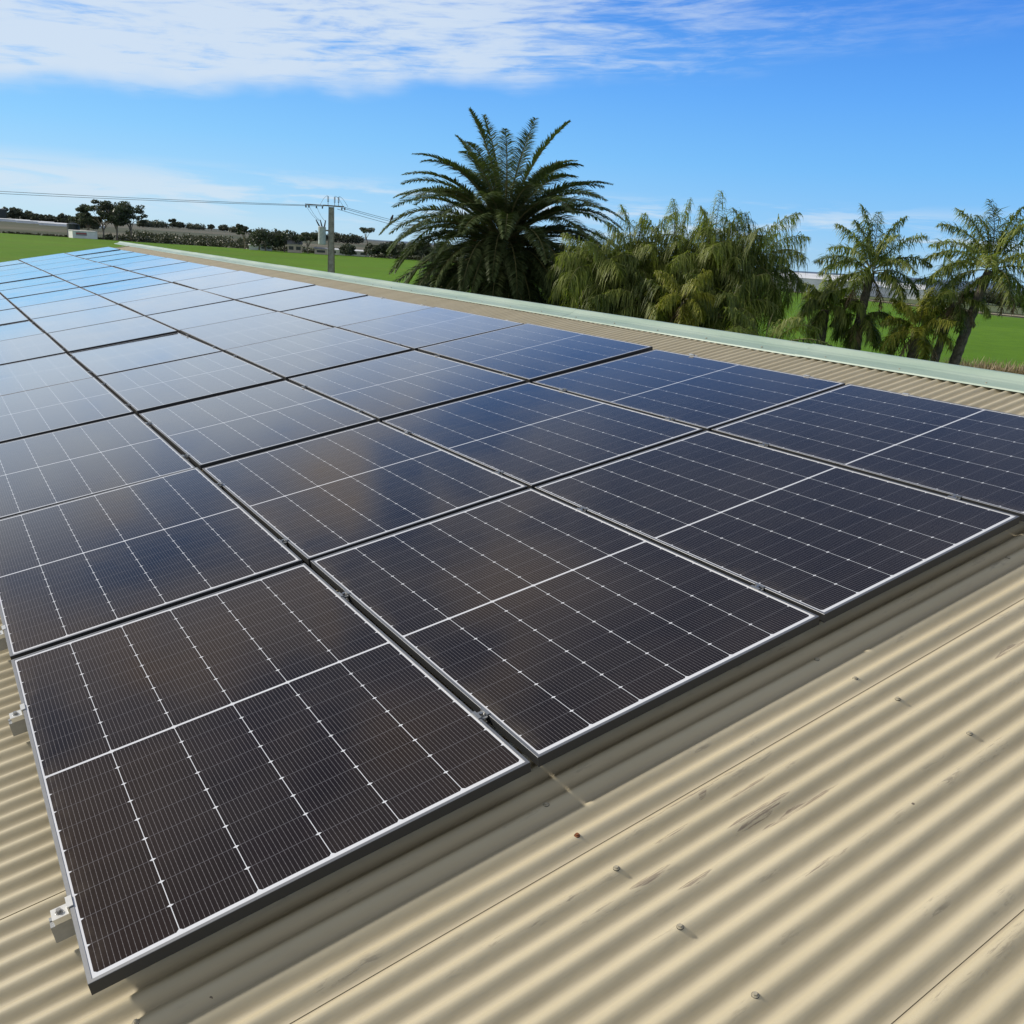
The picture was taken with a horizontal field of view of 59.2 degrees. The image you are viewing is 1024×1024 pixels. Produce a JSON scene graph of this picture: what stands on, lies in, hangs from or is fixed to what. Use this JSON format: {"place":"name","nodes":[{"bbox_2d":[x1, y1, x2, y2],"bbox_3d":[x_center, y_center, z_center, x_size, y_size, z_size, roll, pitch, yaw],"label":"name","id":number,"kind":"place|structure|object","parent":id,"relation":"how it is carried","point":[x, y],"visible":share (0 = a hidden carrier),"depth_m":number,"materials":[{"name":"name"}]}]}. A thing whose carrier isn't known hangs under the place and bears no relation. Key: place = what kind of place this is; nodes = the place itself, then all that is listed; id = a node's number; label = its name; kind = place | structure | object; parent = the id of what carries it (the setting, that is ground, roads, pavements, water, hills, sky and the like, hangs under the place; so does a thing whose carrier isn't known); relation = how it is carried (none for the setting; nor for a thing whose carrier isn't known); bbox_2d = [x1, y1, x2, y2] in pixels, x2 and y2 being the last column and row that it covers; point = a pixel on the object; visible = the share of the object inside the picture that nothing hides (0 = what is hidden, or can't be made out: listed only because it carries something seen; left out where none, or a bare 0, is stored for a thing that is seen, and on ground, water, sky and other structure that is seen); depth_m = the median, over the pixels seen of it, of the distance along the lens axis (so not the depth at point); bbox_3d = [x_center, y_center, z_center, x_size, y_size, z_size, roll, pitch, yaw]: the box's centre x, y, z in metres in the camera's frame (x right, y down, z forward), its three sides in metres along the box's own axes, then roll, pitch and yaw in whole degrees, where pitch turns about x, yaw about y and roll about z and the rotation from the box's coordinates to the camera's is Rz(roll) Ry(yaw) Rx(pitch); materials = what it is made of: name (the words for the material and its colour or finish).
{"place":"outdoors","nodes":[
{"label":"outdoors","id":0,"kind":"place"},
{"bbox_2d":[18,253,71,262],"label":"solar panel","id":1,"kind":"object","parent":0,"point":[45,257],"visible":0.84,"depth_m":23.65,"materials":[{"name":"blue glass"}]},
{"bbox_2d":[67,271,147,287],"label":"solar panel","id":2,"kind":"object","parent":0,"point":[103,279],"visible":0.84,"depth_m":16.49,"materials":[{"name":"blue glass"}]},
{"bbox_2d":[150,266,236,282],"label":"solar panel","id":3,"kind":"object","parent":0,"point":[171,277],"visible":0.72,"depth_m":15.72,"materials":[{"name":"blue glass"}]},
{"bbox_2d":[0,233,1023,368],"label":"field","id":4,"kind":"structure","parent":0,"point":[1000,339],"depth_m":174.37,"materials":[{"name":"green plant"}]},
{"bbox_2d":[305,196,346,272],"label":"power pole","id":5,"kind":"object","parent":4,"relation":"on","point":[322,230],"visible":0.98,"depth_m":61.71,"materials":[{"name":"grey concrete"}]},
{"bbox_2d":[379,107,624,306],"bbox_3d":[-0.365,-10.182,36.578,10.207,11.378,9.747,5,16,5],"label":"date palm","id":6,"kind":"object","parent":4,"relation":"on","point":[499,253],"visible":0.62,"depth_m":34.52,"materials":[{"name":"green plant"}]},
{"bbox_2d":[0,241,1023,1023],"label":"farm shed","id":7,"kind":"structure","parent":4,"relation":"on","point":[820,823],"depth_m":2.24,"materials":[{"name":"beige metal"}]},
{"bbox_2d":[124,320,509,413],"bbox_3d":[-1.983,-1.105,7.476,4.704,0.121,0.080,-19,25,-28],"label":"mounting rail","id":8,"kind":"object","parent":7,"relation":"on","point":[273,372],"visible":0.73,"depth_m":7.42,"materials":[{"name":"metal"}]},
{"bbox_2d":[0,377,133,443],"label":"solar panel","id":9,"kind":"object","parent":8,"relation":"on","point":[43,410],"visible":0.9,"depth_m":7.00,"materials":[{"name":"blue glass"}]},
{"bbox_2d":[98,351,283,414],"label":"solar panel","id":10,"kind":"object","parent":8,"relation":"attached to","point":[158,386],"visible":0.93,"depth_m":7.49,"materials":[{"name":"blue glass"}]},
{"bbox_2d":[225,327,411,380],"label":"solar panel","id":11,"kind":"object","parent":8,"relation":"attached to","point":[286,358],"visible":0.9,"depth_m":8.04,"materials":[{"name":"blue glass"}]},
{"bbox_2d":[338,307,523,350],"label":"solar panel","id":12,"kind":"object","parent":8,"relation":"on","point":[414,330],"visible":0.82,"depth_m":8.61,"materials":[{"name":"blue glass"}]},
{"bbox_2d":[181,373,508,466],"bbox_3d":[-1.022,-0.627,6.053,4.704,0.121,0.080,-19,25,-28],"label":"mounting rail","id":13,"kind":"object","parent":7,"relation":"on","point":[187,454],"visible":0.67,"depth_m":5.50,"materials":[{"name":"metal"}]},
{"bbox_2d":[0,414,195,518],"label":"solar panel","id":14,"kind":"object","parent":13,"relation":"on","point":[53,468],"visible":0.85,"depth_m":5.55,"materials":[{"name":"black glass"}]},
{"bbox_2d":[139,380,376,469],"bbox_3d":[-1.808,-0.646,6.219,1.134,0.033,1.722,-19,25,-28],"label":"solar panel","id":15,"kind":"object","parent":13,"relation":"on","point":[211,431],"visible":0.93,"depth_m":6.06,"materials":[{"name":"black glass"}]},
{"bbox_2d":[288,350,525,422],"bbox_3d":[-0.841,-0.979,6.756,1.134,0.034,1.722,-19,25,-28],"label":"solar panel","id":16,"kind":"object","parent":13,"relation":"on","point":[390,387],"visible":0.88,"depth_m":6.61,"materials":[{"name":"blue glass"}]},
{"bbox_2d":[418,323,652,382],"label":"solar panel","id":17,"kind":"object","parent":13,"relation":"on","point":[529,352],"visible":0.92,"depth_m":7.14,"materials":[{"name":"blue glass"}]},
{"bbox_2d":[0,375,810,650],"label":"mounting rail","id":18,"kind":"object","parent":7,"relation":"on","point":[3,642],"visible":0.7,"depth_m":3.54,"materials":[{"name":"metal"}]},
{"bbox_2d":[0,467,302,659],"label":"solar panel","id":19,"kind":"object","parent":18,"relation":"on","point":[77,568],"visible":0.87,"depth_m":4.06,"materials":[{"name":"black glass"}]},
{"bbox_2d":[202,421,527,565],"bbox_3d":[-0.860,-0.175,4.813,1.134,0.033,1.722,-19,25,-28],"label":"solar panel","id":20,"kind":"object","parent":18,"relation":"on","point":[316,498],"visible":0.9,"depth_m":4.63,"materials":[{"name":"black glass"}]},
{"bbox_2d":[382,382,702,489],"bbox_3d":[0.107,-0.504,5.351,1.134,0.034,1.722,-19,25,-28],"label":"solar panel","id":21,"kind":"object","parent":18,"relation":"attached to","point":[530,435],"visible":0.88,"depth_m":5.19,"materials":[{"name":"blue glass"}]},
{"bbox_2d":[533,349,844,431],"bbox_3d":[1.084,-0.832,5.889,1.134,0.033,1.722,-19,25,-28],"label":"solar panel","id":22,"kind":"object","parent":18,"relation":"on","point":[705,394],"visible":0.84,"depth_m":5.74,"materials":[{"name":"blue glass"}]},
{"bbox_2d":[8,393,913,735],"bbox_3d":[0.306,0.035,4.085,4.704,0.121,0.080,-19,25,-28],"label":"mounting rail","id":23,"kind":"object","parent":7,"relation":"on","point":[16,719],"visible":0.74,"depth_m":2.96,"materials":[{"name":"metal"}]},
{"bbox_2d":[49,493,961,942],"bbox_3d":[0.869,0.315,3.250,4.704,0.121,0.080,-19,25,-28],"label":"mounting rail","id":24,"kind":"object","parent":7,"relation":"on","point":[61,923],"visible":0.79,"depth_m":2.13,"materials":[{"name":"metal"}]},
{"bbox_2d":[11,563,530,994],"bbox_3d":[-0.887,0.623,2.868,1.134,0.033,1.722,-19,25,-28],"label":"solar panel","id":25,"kind":"object","parent":24,"relation":"on","point":[209,764],"visible":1,"depth_m":2.58,"materials":[{"name":"black glass"}]},
{"bbox_2d":[310,488,818,766],"bbox_3d":[0.082,0.291,3.414,1.134,0.032,1.722,-19,25,-28],"label":"solar panel","id":26,"kind":"object","parent":24,"relation":"on","point":[542,628],"visible":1,"depth_m":3.17,"materials":[{"name":"black glass"}]},
{"bbox_2d":[535,430,1019,622],"bbox_3d":[1.050,-0.037,3.953,1.134,0.032,1.722,-19,25,-28],"label":"solar panel","id":27,"kind":"object","parent":24,"relation":"on","point":[824,542],"visible":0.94,"depth_m":3.74,"materials":[{"name":"black glass"}]},
{"bbox_2d":[712,384,1023,521],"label":"solar panel","id":28,"kind":"object","parent":24,"relation":"on","point":[972,454],"visible":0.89,"depth_m":4.48,"materials":[{"name":"blue glass"}]},
{"bbox_3d":[-2.923,-1.573,8.870,4.704,0.121,0.080,-19,25,-28],"label":"mounting rail","id":29,"kind":"object","parent":7,"relation":"attached to","visible":0},
{"bbox_2d":[0,353,92,395],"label":"solar panel","id":30,"kind":"object","parent":29,"relation":"attached to","point":[21,376],"visible":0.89,"depth_m":8.47,"materials":[{"name":"blue glass"}]},
{"bbox_2d":[69,333,220,378],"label":"solar panel","id":31,"kind":"object","parent":29,"relation":"attached to","point":[117,358],"visible":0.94,"depth_m":8.93,"materials":[{"name":"blue glass"}]},
{"bbox_2d":[180,311,332,351],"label":"solar panel","id":32,"kind":"object","parent":29,"relation":"attached to","point":[224,335],"visible":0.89,"depth_m":9.50,"materials":[{"name":"blue glass"}]},
{"bbox_2d":[281,295,431,327],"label":"solar panel","id":33,"kind":"object","parent":29,"relation":"on","point":[336,314],"visible":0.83,"depth_m":10.04,"materials":[{"name":"blue glass"}]},
{"bbox_3d":[-3.866,-2.042,10.267,4.704,0.121,0.080,-19,25,-28],"label":"mounting rail","id":34,"kind":"object","parent":7,"relation":"attached to","visible":0},
{"bbox_2d":[0,333,65,364],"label":"solar panel","id":35,"kind":"object","parent":34,"relation":"attached to","point":[25,348],"visible":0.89,"depth_m":9.87,"materials":[{"name":"blue glass"}]},
{"bbox_2d":[48,316,177,353],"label":"solar panel","id":36,"kind":"object","parent":34,"relation":"attached to","point":[104,334],"visible":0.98,"depth_m":10.30,"materials":[{"name":"blue glass"}]},
{"bbox_2d":[146,300,275,332],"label":"solar panel","id":37,"kind":"object","parent":34,"relation":"attached to","point":[178,320],"visible":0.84,"depth_m":10.91,"materials":[{"name":"blue glass"}]},
{"bbox_2d":[236,285,367,311],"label":"solar panel","id":38,"kind":"object","parent":34,"relation":"on","point":[292,299],"visible":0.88,"depth_m":11.41,"materials":[{"name":"blue glass"}]},
{"bbox_3d":[-4.819,-2.517,11.680,4.704,0.121,0.080,-19,25,-28],"label":"mounting rail","id":39,"kind":"object","parent":7,"relation":"attached to","visible":0},
{"bbox_2d":[0,320,42,340],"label":"solar panel","id":40,"kind":"object","parent":39,"relation":"on","point":[18,329],"visible":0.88,"depth_m":11.38,"materials":[{"name":"blue glass"}]},
{"bbox_2d":[31,304,142,334],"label":"solar panel","id":41,"kind":"object","parent":39,"relation":"attached to","point":[76,319],"visible":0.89,"depth_m":11.77,"materials":[{"name":"blue glass"}]},
{"bbox_2d":[119,290,232,315],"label":"solar panel","id":42,"kind":"object","parent":39,"relation":"attached to","point":[168,303],"visible":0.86,"depth_m":12.29,"materials":[{"name":"blue glass"}]},
{"bbox_2d":[202,277,314,299],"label":"solar panel","id":43,"kind":"object","parent":39,"relation":"attached to","point":[254,288],"visible":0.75,"depth_m":12.83,"materials":[{"name":"blue glass"}]},
{"bbox_3d":[-7.651,-3.927,15.877,4.704,0.121,0.080,-19,25,-28],"label":"mounting rail","id":44,"kind":"object","parent":7,"relation":"attached to","visible":0},
{"bbox_2d":[0,281,78,299],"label":"solar panel","id":45,"kind":"object","parent":44,"relation":"attached to","point":[35,289],"visible":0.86,"depth_m":15.95,"materials":[{"name":"blue glass"}]},
{"bbox_2d":[130,262,208,276],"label":"solar panel","id":46,"kind":"object","parent":44,"relation":"on","point":[149,272],"visible":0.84,"depth_m":17.09,"materials":[{"name":"blue glass"}]},
{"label":"mounting rail","id":47,"kind":"object","parent":7,"relation":"attached to","visible":0},
{"bbox_2d":[0,276,63,290],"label":"solar panel","id":48,"kind":"object","parent":47,"relation":"on","point":[27,283],"visible":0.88,"depth_m":17.40,"materials":[{"name":"blue glass"}]},
{"bbox_2d":[54,267,125,280],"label":"solar panel","id":49,"kind":"object","parent":47,"relation":"attached to","point":[86,273],"visible":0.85,"depth_m":17.95,"materials":[{"name":"blue glass"}]},
{"bbox_2d":[113,258,187,270],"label":"solar panel","id":50,"kind":"object","parent":47,"relation":"on","point":[147,264],"visible":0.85,"depth_m":18.45,"materials":[{"name":"blue glass"}]},
{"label":"mounting rail","id":51,"kind":"object","parent":7,"relation":"attached to","visible":0},
{"bbox_2d":[0,270,51,283],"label":"solar panel","id":52,"kind":"object","parent":51,"relation":"on","point":[22,276],"visible":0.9,"depth_m":18.79,"materials":[{"name":"blue glass"}]},
{"bbox_2d":[43,262,110,275],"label":"solar panel","id":53,"kind":"object","parent":51,"relation":"on","point":[75,268],"visible":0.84,"depth_m":19.34,"materials":[{"name":"blue glass"}]},
{"bbox_2d":[99,255,165,266],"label":"solar panel","id":54,"kind":"object","parent":51,"relation":"on","point":[112,263],"visible":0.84,"depth_m":19.94,"materials":[{"name":"blue glass"}]},
{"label":"mounting rail","id":55,"kind":"object","parent":7,"relation":"attached to","visible":0},
{"bbox_2d":[34,259,93,270],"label":"solar panel","id":56,"kind":"object","parent":55,"relation":"attached to","point":[62,264],"visible":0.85,"depth_m":20.83,"materials":[{"name":"blue glass"}]},
{"bbox_2d":[88,252,148,261],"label":"solar panel","id":57,"kind":"object","parent":55,"relation":"on","point":[115,257],"visible":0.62,"depth_m":21.30,"materials":[{"name":"blue glass"}]},
{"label":"mounting rail","id":58,"kind":"object","parent":7,"relation":"attached to","visible":0},
{"bbox_2d":[66,247,119,255],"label":"solar panel","id":59,"kind":"object","parent":58,"relation":"attached to","point":[91,251],"visible":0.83,"depth_m":24.07,"materials":[{"name":"blue glass"}]},
{"bbox_2d":[544,229,642,313],"bbox_3d":[2.794,-6.561,32.619,3.656,7.050,3.838,13,19,29],"label":"queen palm","id":60,"kind":"object","parent":4,"relation":"on","point":[580,280],"visible":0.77,"depth_m":31.30,"materials":[{"name":"green plant"}]},
{"bbox_2d":[578,278,664,320],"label":"queen palm","id":61,"kind":"object","parent":4,"relation":"on","point":[596,302],"visible":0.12,"depth_m":30.77,"materials":[{"name":"green plant"}]},
{"bbox_2d":[586,204,681,309],"bbox_3d":[4.418,-7.161,33.324,3.974,8.006,3.854,-7,19,-32],"label":"queen palm","id":62,"kind":"object","parent":4,"relation":"on","point":[647,248],"visible":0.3,"depth_m":32.05,"materials":[{"name":"green plant"}]},
{"bbox_2d":[603,262,696,325],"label":"queen palm","id":63,"kind":"object","parent":4,"relation":"on","point":[630,310],"visible":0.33,"depth_m":30.67,"materials":[{"name":"green plant"}]},
{"bbox_2d":[627,197,718,304],"bbox_3d":[5.842,-7.409,33.798,4.050,8.393,3.848,16,20,37],"label":"queen palm","id":64,"kind":"object","parent":4,"relation":"on","point":[676,229],"visible":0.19,"depth_m":32.53,"materials":[{"name":"green plant"}]},
{"bbox_2d":[644,268,718,326],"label":"queen palm","id":65,"kind":"object","parent":4,"relation":"on","point":[667,301],"visible":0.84,"depth_m":29.56,"materials":[{"name":"green plant"}]},
{"bbox_2d":[651,190,768,316],"bbox_3d":[6.785,-7.038,32.411,4.460,8.576,4.284,-7,19,-32],"label":"queen palm","id":66,"kind":"object","parent":4,"relation":"on","point":[731,273],"visible":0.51,"depth_m":31.19,"materials":[{"name":"green plant"}]},
{"bbox_2d":[681,272,780,335],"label":"queen palm","id":67,"kind":"object","parent":4,"relation":"on","point":[729,298],"visible":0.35,"depth_m":30.13,"materials":[{"name":"green plant"}]},
{"bbox_2d":[683,207,811,333],"bbox_3d":[8.309,-6.762,32.546,4.699,8.160,4.532,-7,19,-32],"label":"queen palm","id":68,"kind":"object","parent":4,"relation":"on","point":[778,271],"visible":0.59,"depth_m":31.24,"materials":[{"name":"green plant"}]},
{"bbox_2d":[700,305,836,346],"bbox_3d":[8.092,-4.301,29.834,4.650,4.937,4.613,3,16,-2],"label":"bush","id":69,"kind":"object","parent":4,"relation":"on","point":[791,321],"visible":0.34,"depth_m":28.66,"materials":[{"name":"green plant"}]},
{"bbox_2d":[791,273,860,344],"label":"queen palm","id":70,"kind":"object","parent":4,"relation":"on","point":[819,319],"visible":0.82,"depth_m":33.01,"materials":[{"name":"green plant"}]},
{"bbox_2d":[825,297,894,352],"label":"queen palm","id":71,"kind":"object","parent":4,"relation":"on","point":[867,326],"visible":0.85,"depth_m":32.61,"materials":[{"name":"green plant"}]},
{"bbox_2d":[812,203,932,333],"bbox_3d":[12.974,-6.881,33.260,4.075,8.572,4.530,-7,19,-32],"label":"queen palm","id":72,"kind":"object","parent":4,"relation":"on","point":[865,279],"visible":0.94,"depth_m":32.40,"materials":[{"name":"green plant"}]},
{"bbox_2d":[877,286,956,361],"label":"queen palm","id":73,"kind":"object","parent":4,"relation":"on","point":[918,340],"visible":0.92,"depth_m":31.21,"materials":[{"name":"green plant"}]},
{"bbox_2d":[914,264,998,361],"bbox_3d":[15.284,-5.405,32.145,2.673,6.660,2.794,3,16,-3],"label":"queen palm","id":74,"kind":"object","parent":4,"relation":"on","point":[957,314],"visible":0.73,"depth_m":31.08,"materials":[{"name":"green plant"}]},
{"bbox_2d":[923,199,1023,364],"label":"queen palm","id":75,"kind":"object","parent":4,"relation":"on","point":[989,256],"visible":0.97,"depth_m":30.64,"materials":[{"name":"green plant"}]},
{"bbox_2d":[940,356,1023,374],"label":"dry grass","id":76,"kind":"structure","parent":4,"relation":"on","point":[1009,369],"depth_m":55.39,"materials":[{"name":"brown plant"}]},
{"bbox_2d":[0,217,1023,317],"bbox_3d":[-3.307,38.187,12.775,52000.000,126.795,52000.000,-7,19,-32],"label":"ground","id":77,"kind":"structure","parent":0,"point":[5,226],"depth_m":649.13,"materials":[{"name":"green plant"}]},
{"bbox_2d":[68,230,97,238],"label":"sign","id":78,"kind":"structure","parent":77,"relation":"on","point":[84,234],"depth_m":330.10,"materials":[{"name":"white paint"}]},
{"bbox_2d":[68,212,104,230],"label":"gum tree","id":79,"kind":"object","parent":77,"relation":"on","point":[91,222],"visible":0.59,"depth_m":336.27,"materials":[{"name":"green plant"}]},
{"bbox_2d":[75,204,126,239],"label":"gum tree","id":80,"kind":"object","parent":77,"relation":"on","point":[84,210],"visible":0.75,"depth_m":333.17,"materials":[{"name":"green plant"}]},
{"bbox_2d":[91,199,136,239],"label":"gum tree","id":81,"kind":"object","parent":77,"relation":"on","point":[108,206],"visible":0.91,"depth_m":334.10,"materials":[{"name":"green plant"}]},
{"bbox_2d":[112,205,147,235],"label":"gum tree","id":82,"kind":"object","parent":77,"relation":"on","point":[139,210],"visible":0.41,"depth_m":341.61,"materials":[{"name":"green plant"}]},
{"bbox_2d":[125,229,254,244],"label":"scrub","id":83,"kind":"object","parent":77,"relation":"on","point":[201,238],"visible":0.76,"depth_m":428.73,"materials":[{"name":"green plant"}]},
{"bbox_2d":[247,227,279,250],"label":"rounded tree","id":84,"kind":"object","parent":77,"relation":"on","point":[257,235],"visible":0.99,"depth_m":317.39,"materials":[{"name":"green plant"}]},
{"bbox_2d":[104,233,432,260],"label":"scrub","id":85,"kind":"object","parent":77,"relation":"on","point":[122,237],"visible":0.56,"depth_m":340.64,"materials":[{"name":"green plant"}]},
{"bbox_2d":[271,230,300,251],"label":"rounded tree","id":86,"kind":"object","parent":77,"relation":"on","point":[282,237],"visible":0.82,"depth_m":319.99,"materials":[{"name":"green plant"}]},
{"bbox_2d":[793,272,861,295],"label":"greenhouse","id":87,"kind":"object","parent":77,"relation":"on","point":[810,278],"visible":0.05,"depth_m":237.37,"materials":[{"name":"white plastic"}]},
{"bbox_2d":[870,281,924,299],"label":"greenhouse","id":88,"kind":"object","parent":77,"relation":"on","point":[883,289],"visible":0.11,"depth_m":236.89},
{"bbox_2d":[0,0,1023,284],"label":"sky","id":89,"kind":"structure","parent":0,"point":[819,110],"materials":[{"name":"blue"}]},
{"bbox_2d":[854,296,1023,313],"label":"paddock","id":90,"kind":"structure","parent":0,"point":[993,307],"depth_m":211.43,"materials":[{"name":"green plant"}]},
{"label":"mounting rail","id":91,"kind":"object","parent":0,"visible":0},
{"bbox_2d":[0,308,28,324],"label":"solar panel","id":92,"kind":"object","parent":91,"relation":"attached to","point":[10,316],"visible":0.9,"depth_m":12.69,"materials":[{"name":"blue glass"}]},
{"bbox_2d":[18,295,116,319],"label":"solar panel","id":93,"kind":"object","parent":91,"relation":"attached to","point":[61,307],"visible":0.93,"depth_m":13.17,"materials":[{"name":"blue glass"}]},
{"bbox_2d":[98,283,195,304],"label":"solar panel","id":94,"kind":"object","parent":91,"relation":"attached to","point":[117,297],"visible":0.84,"depth_m":13.76,"materials":[{"name":"blue glass"}]},
{"bbox_2d":[173,270,270,289],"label":"solar panel","id":95,"kind":"object","parent":91,"relation":"attached to","point":[216,280],"visible":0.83,"depth_m":14.26,"materials":[{"name":"blue glass"}]},
{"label":"mounting rail","id":96,"kind":"object","parent":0,"visible":0},
{"bbox_2d":[8,287,95,309],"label":"solar panel","id":97,"kind":"object","parent":96,"relation":"attached to","point":[42,298],"visible":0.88,"depth_m":14.58,"materials":[{"name":"blue glass"}]},
{"bbox_2d":[81,277,170,294],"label":"solar panel","id":98,"kind":"object","parent":96,"relation":"attached to","point":[122,285],"visible":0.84,"depth_m":15.11,"materials":[{"name":"blue glass"}]},
{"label":"mounting rail","id":99,"kind":"object","parent":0,"visible":0},
{"bbox_2d":[26,256,82,266],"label":"solar panel","id":100,"kind":"object","parent":99,"relation":"attached to","point":[51,261],"visible":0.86,"depth_m":22.23,"materials":[{"name":"blue glass"}]},
{"bbox_2d":[77,250,131,258],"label":"solar panel","id":101,"kind":"object","parent":99,"relation":"attached to","point":[101,254],"visible":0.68,"depth_m":22.71,"materials":[{"name":"blue glass"}]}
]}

